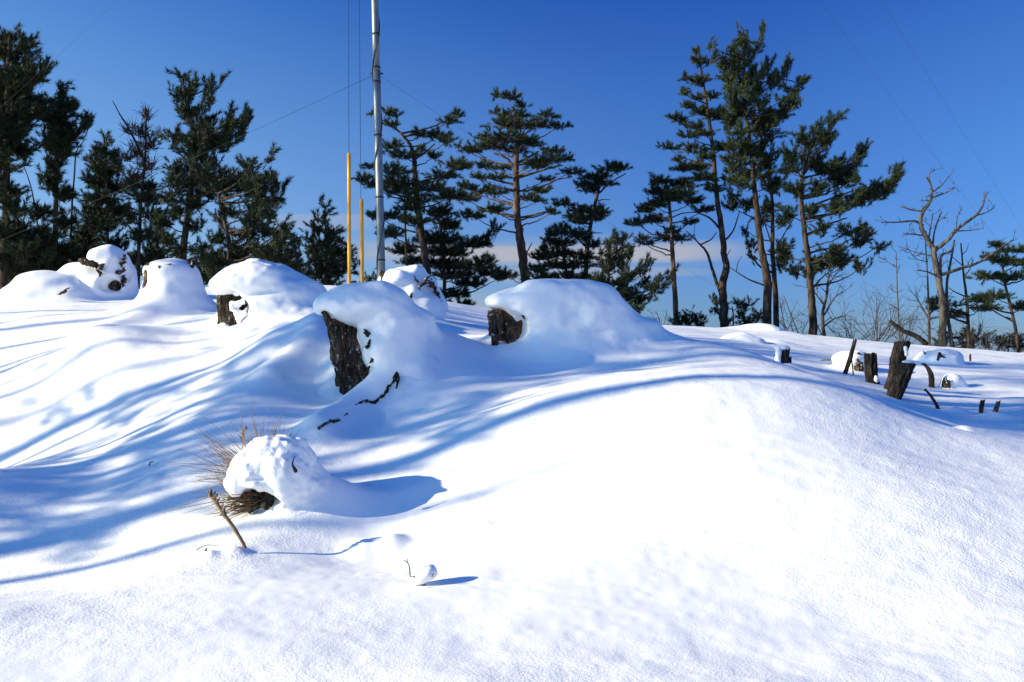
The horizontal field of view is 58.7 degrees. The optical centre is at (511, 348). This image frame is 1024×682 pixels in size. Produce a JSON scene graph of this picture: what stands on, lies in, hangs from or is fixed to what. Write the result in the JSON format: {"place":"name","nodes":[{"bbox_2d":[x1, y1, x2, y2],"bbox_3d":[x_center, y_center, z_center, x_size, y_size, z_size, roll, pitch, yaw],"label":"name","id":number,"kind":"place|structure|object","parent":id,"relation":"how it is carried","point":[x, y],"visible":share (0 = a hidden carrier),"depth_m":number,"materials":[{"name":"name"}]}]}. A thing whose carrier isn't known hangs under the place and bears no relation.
{"place":"outdoors","nodes":[
{"label":"outdoors","id":0,"kind":"place"},
{"bbox_2d":[0,285,1023,681],"bbox_3d":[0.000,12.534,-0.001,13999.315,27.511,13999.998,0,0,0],"label":"snowy ground","id":1,"kind":"structure","parent":0,"point":[708,505],"depth_m":4.79,"materials":[{"name":"white snow"}]},
{"bbox_2d":[0,21,59,289],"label":"pine tree","id":2,"kind":"object","parent":1,"relation":"on","point":[17,126],"visible":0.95,"depth_m":21.90,"materials":[{"name":"green plant"}]},
{"bbox_2d":[11,214,49,233],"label":"young pine","id":3,"kind":"object","parent":1,"relation":"on","point":[23,220],"depth_m":24.75,"materials":[{"name":"green plant"}]},
{"bbox_2d":[0,270,102,307],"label":"tree stump","id":4,"kind":"object","parent":1,"relation":"on","point":[38,287],"visible":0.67,"depth_m":13.61,"materials":[{"name":"white plant"}]},
{"bbox_2d":[9,78,97,277],"bbox_3d":[-11.496,-3.773,22.787,2.223,6.035,1.985,0,0,0],"label":"pine tree","id":5,"kind":"object","parent":1,"relation":"on","point":[60,134],"visible":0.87,"depth_m":22.80,"materials":[{"name":"green plant"}]},
{"bbox_2d":[59,214,97,262],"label":"young pine","id":6,"kind":"object","parent":1,"relation":"on","point":[73,227],"visible":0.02,"depth_m":24.89,"materials":[{"name":"green plant"}]},
{"bbox_2d":[57,244,138,299],"bbox_3d":[-6.608,-1.082,14.280,2.256,1.098,1.872,0,0,0],"label":"tree stump","id":7,"kind":"object","parent":1,"relation":"on","point":[107,272],"visible":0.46,"depth_m":14.01,"materials":[{"name":"white plant"}]},
{"bbox_2d":[68,128,142,266],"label":"pine tree","id":8,"kind":"object","parent":1,"relation":"on","point":[99,217],"visible":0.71,"depth_m":23.97,"materials":[{"name":"green plant"}]},
{"bbox_2d":[112,101,172,288],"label":"pine tree","id":9,"kind":"object","parent":1,"relation":"on","point":[148,199],"visible":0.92,"depth_m":23.47,"materials":[{"name":"green plant"}]},
{"bbox_2d":[131,227,178,279],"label":"young pine","id":10,"kind":"object","parent":1,"relation":"on","point":[142,263],"visible":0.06,"depth_m":24.98,"materials":[{"name":"green plant"}]},
{"bbox_2d":[103,255,216,315],"bbox_3d":[-4.543,-0.719,11.947,2.268,1.028,1.953,0,0,0],"label":"tree stump","id":11,"kind":"object","parent":1,"relation":"on","point":[172,287],"visible":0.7,"depth_m":11.66,"materials":[{"name":"white plant"}]},
{"bbox_2d":[148,64,254,260],"bbox_3d":[-7.381,-3.902,21.981,2.748,6.133,2.332,0,0,0],"label":"pine tree","id":12,"kind":"object","parent":1,"relation":"on","point":[193,178],"visible":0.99,"depth_m":21.76,"materials":[{"name":"green plant"}]},
{"bbox_2d":[190,234,223,286],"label":"young pine","id":13,"kind":"object","parent":1,"relation":"on","point":[204,245],"visible":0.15,"depth_m":23.95,"materials":[{"name":"green plant"}]},
{"bbox_2d":[207,487,246,548],"bbox_3d":[-1.409,0.838,4.503,0.197,0.304,0.045,0,0,0],"label":"scaly stick","id":14,"kind":"object","parent":1,"relation":"on","point":[212,496],"visible":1,"depth_m":4.49,"materials":[{"name":"brown wood"}]},
{"bbox_2d":[163,404,330,521],"bbox_3d":[-1.397,0.698,5.133,1.179,0.821,1.050,0,0,0],"label":"grass tussock","id":15,"kind":"object","parent":1,"relation":"on","point":[283,476],"depth_m":4.99,"materials":[{"name":"white"}]},
{"bbox_2d":[190,140,308,282],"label":"pine tree","id":16,"kind":"object","parent":1,"relation":"on","point":[253,185],"visible":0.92,"depth_m":20.70,"materials":[{"name":"green plant"}]},
{"bbox_2d":[203,258,326,333],"bbox_3d":[-2.582,-0.408,9.570,2.160,1.059,2.010,0,0,0],"label":"tree stump","id":17,"kind":"object","parent":1,"relation":"on","point":[252,294],"visible":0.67,"depth_m":9.17,"materials":[{"name":"white plant"}]},
{"bbox_2d":[298,194,359,285],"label":"pine tree","id":18,"kind":"object","parent":1,"relation":"on","point":[335,255],"visible":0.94,"depth_m":20.85,"materials":[{"name":"green plant"}]},
{"bbox_2d":[347,153,350,283],"bbox_3d":[-2.254,-1.649,12.600,0.061,2.114,0.054,0,0,0],"label":"guard tube","id":19,"kind":"object","parent":1,"relation":"on","point":[349,211],"visible":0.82,"depth_m":12.58,"materials":[{"name":"yellow plastic"}]},
{"bbox_2d":[317,372,399,429],"bbox_3d":[-1.139,0.378,6.628,0.162,0.406,0.908,0,0,33],"label":"buried root","id":20,"kind":"object","parent":1,"relation":"on","point":[396,376],"visible":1,"depth_m":6.83,"materials":[{"name":"brown wood"}]},
{"bbox_2d":[360,199,363,282],"bbox_3d":[-2.044,-1.311,12.400,0.064,1.448,0.053,0,0,0],"label":"guard tube","id":21,"kind":"object","parent":1,"relation":"on","point":[361,243],"visible":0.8,"depth_m":12.38,"materials":[{"name":"yellow plastic"}]},
{"bbox_2d":[359,268,377,281],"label":"pine bush","id":22,"kind":"object","parent":1,"relation":"on","point":[370,278],"visible":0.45,"depth_m":19.85,"materials":[{"name":"green plant"}]},
{"bbox_2d":[370,0,384,277],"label":"antenna mast","id":23,"kind":"object","parent":1,"relation":"on","point":[376,74],"visible":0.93,"depth_m":11.99,"materials":[{"name":"metal"}]},
{"bbox_2d":[2,76,370,239],"bbox_3d":[-7.211,-2.244,14.521,11.922,2.792,0.004,0,0,25],"label":"guy wire","id":24,"kind":"object","parent":23,"relation":"attached to","point":[194,157],"visible":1,"depth_m":13.35,"materials":[{"name":"metal"}]},
{"bbox_2d":[348,0,348,63],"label":"guy wire","id":25,"kind":"object","parent":23,"relation":"attached to","point":[348,31],"visible":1,"depth_m":12.57,"materials":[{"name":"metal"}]},
{"bbox_2d":[359,0,360,178],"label":"guy wire","id":26,"kind":"object","parent":23,"relation":"attached to","point":[360,117],"visible":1,"depth_m":12.39,"materials":[{"name":"metal"}]},
{"bbox_2d":[382,77,751,305],"bbox_3d":[2.716,-2.333,19.021,0.003,2.612,16.615,0,0,33],"label":"guy wire","id":27,"kind":"object","parent":23,"relation":"attached to","point":[544,182],"visible":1,"depth_m":15.42,"materials":[{"name":"metal"}]},
{"bbox_2d":[822,4,1023,274],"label":"guy wire","id":28,"kind":"object","parent":23,"relation":"attached to","point":[901,111],"visible":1,"depth_m":19.65,"materials":[{"name":"metal"}]},
{"bbox_2d":[882,1,1021,227],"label":"guy wire","id":29,"kind":"object","parent":23,"relation":"attached to","point":[950,112],"visible":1,"depth_m":18.56,"materials":[{"name":"metal"}]},
{"bbox_2d":[313,280,455,399],"bbox_3d":[-1.068,0.043,7.392,1.998,1.175,1.876,0,0,0],"label":"tree stump","id":30,"kind":"object","parent":1,"relation":"on","point":[382,330],"visible":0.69,"depth_m":7.07,"materials":[{"name":"white plant"}]},
{"bbox_2d":[378,265,448,322],"bbox_3d":[-1.202,-0.621,11.275,1.449,0.840,1.428,0,0,0],"label":"tree stump","id":31,"kind":"object","parent":1,"relation":"on","point":[418,284],"visible":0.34,"depth_m":10.96,"materials":[{"name":"white wood"}]},
{"bbox_2d":[351,105,481,274],"bbox_3d":[-2.512,-3.512,23.971,3.468,6.061,2.673,0,0,0],"label":"pine tree","id":32,"kind":"object","parent":1,"relation":"on","point":[414,185],"visible":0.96,"depth_m":23.80,"materials":[{"name":"green plant"}]},
{"bbox_2d":[404,558,436,585],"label":"snowy twig","id":33,"kind":"object","parent":1,"relation":"on","point":[424,574],"visible":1,"depth_m":3.89,"materials":[{"name":"white snow"}]},
{"bbox_2d":[385,201,507,305],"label":"pine tree","id":34,"kind":"object","parent":1,"relation":"on","point":[451,246],"visible":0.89,"depth_m":25.32,"materials":[{"name":"green plant"}]},
{"bbox_2d":[453,85,587,282],"bbox_3d":[0.167,-3.931,26.050,4.206,7.351,2.763,0,0,0],"label":"pine tree","id":35,"kind":"object","parent":1,"relation":"on","point":[516,125],"visible":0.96,"depth_m":25.93,"materials":[{"name":"green plant"}]},
{"bbox_2d":[489,220,603,283],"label":"pine tree","id":36,"kind":"object","parent":1,"relation":"on","point":[564,252],"visible":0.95,"depth_m":24.90,"materials":[{"name":"green plant"}]},
{"bbox_2d":[475,279,692,362],"bbox_3d":[0.512,-0.187,8.259,2.596,0.901,2.030,0,0,0],"label":"tree stump","id":37,"kind":"object","parent":1,"relation":"on","point":[548,320],"visible":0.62,"depth_m":7.83,"materials":[{"name":"white wood"}]},
{"bbox_2d":[561,158,633,273],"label":"pine tree","id":38,"kind":"object","parent":1,"relation":"on","point":[593,185],"visible":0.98,"depth_m":26.95,"materials":[{"name":"green plant"}]},
{"bbox_2d":[587,227,681,314],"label":"pine tree","id":39,"kind":"object","parent":1,"relation":"on","point":[631,297],"visible":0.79,"depth_m":22.79,"materials":[{"name":"green plant"}]},
{"bbox_2d":[644,309,677,324],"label":"bare shrub","id":40,"kind":"object","parent":1,"relation":"on","point":[658,317],"visible":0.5,"depth_m":25.94,"materials":[{"name":"brown plant"}]},
{"bbox_2d":[621,171,714,324],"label":"pine tree","id":41,"kind":"object","parent":1,"relation":"on","point":[675,190],"visible":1,"depth_m":26.94,"materials":[{"name":"green plant"}]},
{"bbox_2d":[667,304,707,325],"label":"pine bush","id":42,"kind":"object","parent":1,"relation":"on","point":[690,319],"visible":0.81,"depth_m":26.81,"materials":[{"name":"green plant"}]},
{"bbox_2d":[655,45,739,326],"bbox_3d":[5.383,-4.454,26.993,2.537,9.386,1.931,0,0,24],"label":"pine tree","id":43,"kind":"object","parent":1,"relation":"on","point":[707,112],"visible":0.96,"depth_m":26.94,"materials":[{"name":"green plant"}]},
{"bbox_2d":[709,292,761,325],"bbox_3d":[6.970,-0.609,27.977,1.950,2.400,1.593,0,0,19],"label":"pine bush","id":44,"kind":"object","parent":1,"relation":"on","point":[744,305],"visible":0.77,"depth_m":27.82,"materials":[{"name":"green plant"}]},
{"bbox_2d":[721,332,768,343],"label":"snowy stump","id":45,"kind":"object","parent":1,"relation":"on","point":[742,336],"visible":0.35,"depth_m":15.25,"materials":[{"name":"white snow"}]},
{"bbox_2d":[720,176,795,326],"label":"pine tree","id":46,"kind":"object","parent":1,"relation":"on","point":[732,204],"visible":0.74,"depth_m":26.95,"materials":[{"name":"green plant"}]},
{"bbox_2d":[705,19,811,323],"bbox_3d":[7.035,-4.719,26.071,3.319,9.601,2.136,0,0,0],"label":"pine tree","id":47,"kind":"object","parent":1,"relation":"on","point":[767,120],"visible":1,"depth_m":25.91,"materials":[{"name":"green plant"}]},
{"bbox_2d":[741,323,783,330],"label":"snowy stump","id":48,"kind":"object","parent":1,"relation":"on","point":[763,326],"visible":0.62,"depth_m":20.68,"materials":[{"name":"white snow"}]},
{"bbox_2d":[774,345,789,362],"bbox_3d":[3.311,0.212,11.287,0.281,0.515,0.206,0,0,-29],"label":"tree stub","id":49,"kind":"object","parent":1,"relation":"on","point":[782,352],"visible":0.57,"depth_m":11.21,"materials":[{"name":"brown wood"}]},
{"bbox_2d":[778,296,800,331],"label":"bare sapling","id":50,"kind":"object","parent":1,"relation":"on","point":[780,303],"visible":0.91,"depth_m":24.99,"materials":[{"name":"brown plant"}]},
{"bbox_2d":[784,296,804,332],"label":"bare sapling","id":51,"kind":"object","parent":1,"relation":"on","point":[792,317],"visible":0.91,"depth_m":25.29,"materials":[{"name":"brown plant"}]},
{"bbox_2d":[772,301,819,333],"bbox_3d":[8.098,-0.705,26.009,1.578,1.441,1.586,0,0,0],"label":"bare shrub","id":52,"kind":"object","parent":1,"relation":"on","point":[791,321],"visible":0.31,"depth_m":26.09,"materials":[{"name":"brown plant"}]},
{"bbox_2d":[794,268,851,335],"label":"bare tree","id":53,"kind":"object","parent":1,"relation":"on","point":[823,325],"visible":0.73,"depth_m":25.97,"materials":[{"name":"brown plant"}]},
{"bbox_2d":[774,107,907,334],"bbox_3d":[9.014,-3.406,25.028,3.819,6.867,2.501,0,0,0],"label":"pine tree","id":54,"kind":"object","parent":1,"relation":"on","point":[836,170],"visible":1,"depth_m":24.90,"materials":[{"name":"green plant"}]},
{"bbox_2d":[830,350,864,371],"bbox_3d":[4.844,0.240,13.000,1.040,0.434,1.000,0,0,0],"label":"snowy stump","id":55,"kind":"object","parent":1,"relation":"on","point":[839,360],"visible":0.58,"depth_m":12.84,"materials":[{"name":"white snow"}]},
{"bbox_2d":[843,339,856,374],"bbox_3d":[4.264,0.228,11.600,0.271,0.712,0.066,0,0,0],"label":"wooden stake","id":56,"kind":"object","parent":1,"relation":"on","point":[849,361],"visible":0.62,"depth_m":11.58,"materials":[{"name":"brown wood"}]},
{"bbox_2d":[818,311,886,339],"bbox_3d":[9.390,-0.595,24.918,2.132,1.331,1.271,0,0,0],"label":"bare shrub","id":57,"kind":"object","parent":1,"relation":"on","point":[851,334],"visible":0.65,"depth_m":24.98,"materials":[{"name":"brown plant"}]},
{"bbox_2d":[864,352,879,384],"bbox_3d":[4.321,0.354,10.898,0.214,0.620,0.176,0,0,0],"label":"tree stub","id":58,"kind":"object","parent":1,"relation":"on","point":[870,368],"visible":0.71,"depth_m":10.84,"materials":[{"name":"brown wood"}]},
{"bbox_2d":[825,265,925,341],"bbox_3d":[9.572,-1.152,24.170,2.563,2.250,2.483,0,0,14],"label":"bare shrub","id":59,"kind":"object","parent":1,"relation":"on","point":[876,324],"visible":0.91,"depth_m":23.91,"materials":[{"name":"brown plant"}]},
{"bbox_2d":[877,242,901,340],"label":"bare sapling","id":60,"kind":"object","parent":1,"relation":"on","point":[897,308],"visible":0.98,"depth_m":21.99,"materials":[{"name":"brown plant"}]},
{"bbox_2d":[884,340,910,388],"bbox_3d":[4.429,0.250,10.490,0.327,0.690,0.204,0,0,0],"label":"tree stub","id":61,"kind":"object","parent":1,"relation":"on","point":[899,352],"visible":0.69,"depth_m":10.44,"materials":[{"name":"brown wood"}]},
{"bbox_2d":[886,360,915,399],"bbox_3d":[4.234,0.459,10.000,0.396,0.670,0.199,0,0,0],"label":"tree stub","id":62,"kind":"object","parent":1,"relation":"on","point":[900,380],"visible":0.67,"depth_m":9.93,"materials":[{"name":"brown wood"}]},
{"bbox_2d":[889,320,928,345],"bbox_3d":[9.589,-0.375,22.002,0.956,0.666,0.139,0,0,0],"label":"fallen branch","id":63,"kind":"object","parent":1,"relation":"on","point":[921,340],"visible":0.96,"depth_m":21.96,"materials":[{"name":"brown wood"}]},
{"bbox_2d":[880,299,949,343],"bbox_3d":[10.642,-0.666,23.994,1.702,1.451,1.508,0,0,31],"label":"bare shrub","id":64,"kind":"object","parent":1,"relation":"on","point":[908,319],"visible":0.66,"depth_m":24.11,"materials":[{"name":"brown plant"}]},
{"bbox_2d":[921,363,934,387],"bbox_3d":[5.488,0.467,12.000,0.196,0.564,0.075,0,0,0],"label":"curved stick","id":65,"kind":"object","parent":1,"relation":"on","point":[931,377],"visible":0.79,"depth_m":11.97,"materials":[{"name":"brown wood"}]},
{"bbox_2d":[901,236,956,345],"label":"bare sapling","id":66,"kind":"object","parent":1,"relation":"on","point":[928,318],"visible":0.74,"depth_m":24.98,"materials":[{"name":"brown plant"}]},
{"bbox_2d":[924,388,939,408],"bbox_3d":[4.559,0.672,9.801,0.258,0.497,0.044,0,0,0],"label":"leaning stick","id":67,"kind":"object","parent":1,"relation":"on","point":[932,399],"visible":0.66,"depth_m":9.79,"materials":[{"name":"brown wood"}]},
{"bbox_2d":[912,348,968,364],"bbox_3d":[7.247,0.159,15.438,1.276,0.328,1.232,0,0,0],"label":"snowy stump","id":68,"kind":"object","parent":1,"relation":"on","point":[954,357],"visible":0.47,"depth_m":15.18,"materials":[{"name":"white snow"}]},
{"bbox_2d":[937,352,945,360],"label":"crossed sticks","id":69,"kind":"object","parent":68,"relation":"on","point":[939,355],"visible":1,"depth_m":15.10,"materials":[{"name":"brown wood"}]},
{"bbox_2d":[876,167,1017,347],"bbox_3d":[11.333,-2.301,24.001,3.752,5.121,0.786,0,0,-4],"label":"dead tree","id":70,"kind":"object","parent":1,"relation":"on","point":[944,311],"visible":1,"depth_m":23.93,"materials":[{"name":"brown wood"}]},
{"bbox_2d":[937,373,969,388],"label":"snowy stump","id":71,"kind":"object","parent":1,"relation":"on","point":[951,381],"visible":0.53,"depth_m":11.88,"materials":[{"name":"white snow"}]},
{"bbox_2d":[925,243,991,348],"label":"pine tree","id":72,"kind":"object","parent":1,"relation":"on","point":[958,313],"visible":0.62,"depth_m":25.97,"materials":[{"name":"green plant"}]},
{"bbox_2d":[931,324,999,349],"bbox_3d":[13.457,0.420,27.095,1.916,2.420,1.423,0,0,28],"label":"pine bush","id":73,"kind":"object","parent":1,"relation":"on","point":[935,340],"visible":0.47,"depth_m":27.02,"materials":[{"name":"green plant"}]},
{"bbox_2d":[979,399,984,412],"bbox_3d":[5.048,0.744,9.800,0.089,0.399,0.052,0,0,0],"label":"wooden peg","id":74,"kind":"object","parent":1,"relation":"on","point":[981,406],"visible":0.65,"depth_m":9.78,"materials":[{"name":"brown wood"}]},
{"bbox_2d":[948,300,1023,352],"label":"bare shrub","id":75,"kind":"object","parent":1,"relation":"on","point":[973,336],"visible":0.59,"depth_m":25.01,"materials":[{"name":"brown plant"}]},
{"bbox_2d":[953,313,1023,349],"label":"bare shrub","id":76,"kind":"object","parent":1,"relation":"on","point":[981,333],"visible":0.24,"depth_m":26.07,"materials":[{"name":"brown plant"}]},
{"bbox_2d":[963,238,1023,352],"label":"pine tree","id":77,"kind":"object","parent":1,"relation":"on","point":[988,297],"visible":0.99,"depth_m":24.93,"materials":[{"name":"green plant"}]},
{"bbox_2d":[992,400,1000,411],"bbox_3d":[4.959,0.752,9.400,0.174,0.439,0.055,0,0,0],"label":"wooden peg","id":78,"kind":"object","parent":1,"relation":"on","point":[996,407],"visible":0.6,"depth_m":9.38,"materials":[{"name":"brown wood"}]},
{"bbox_2d":[994,331,1023,351],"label":"pine bush","id":79,"kind":"object","parent":1,"relation":"on","point":[1007,339],"visible":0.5,"depth_m":27.11,"materials":[{"name":"green plant"}]},
{"bbox_2d":[0,0,1023,351],"label":"sky","id":80,"kind":"structure","parent":0,"point":[611,68],"materials":[{"name":"blue"}]}
]}

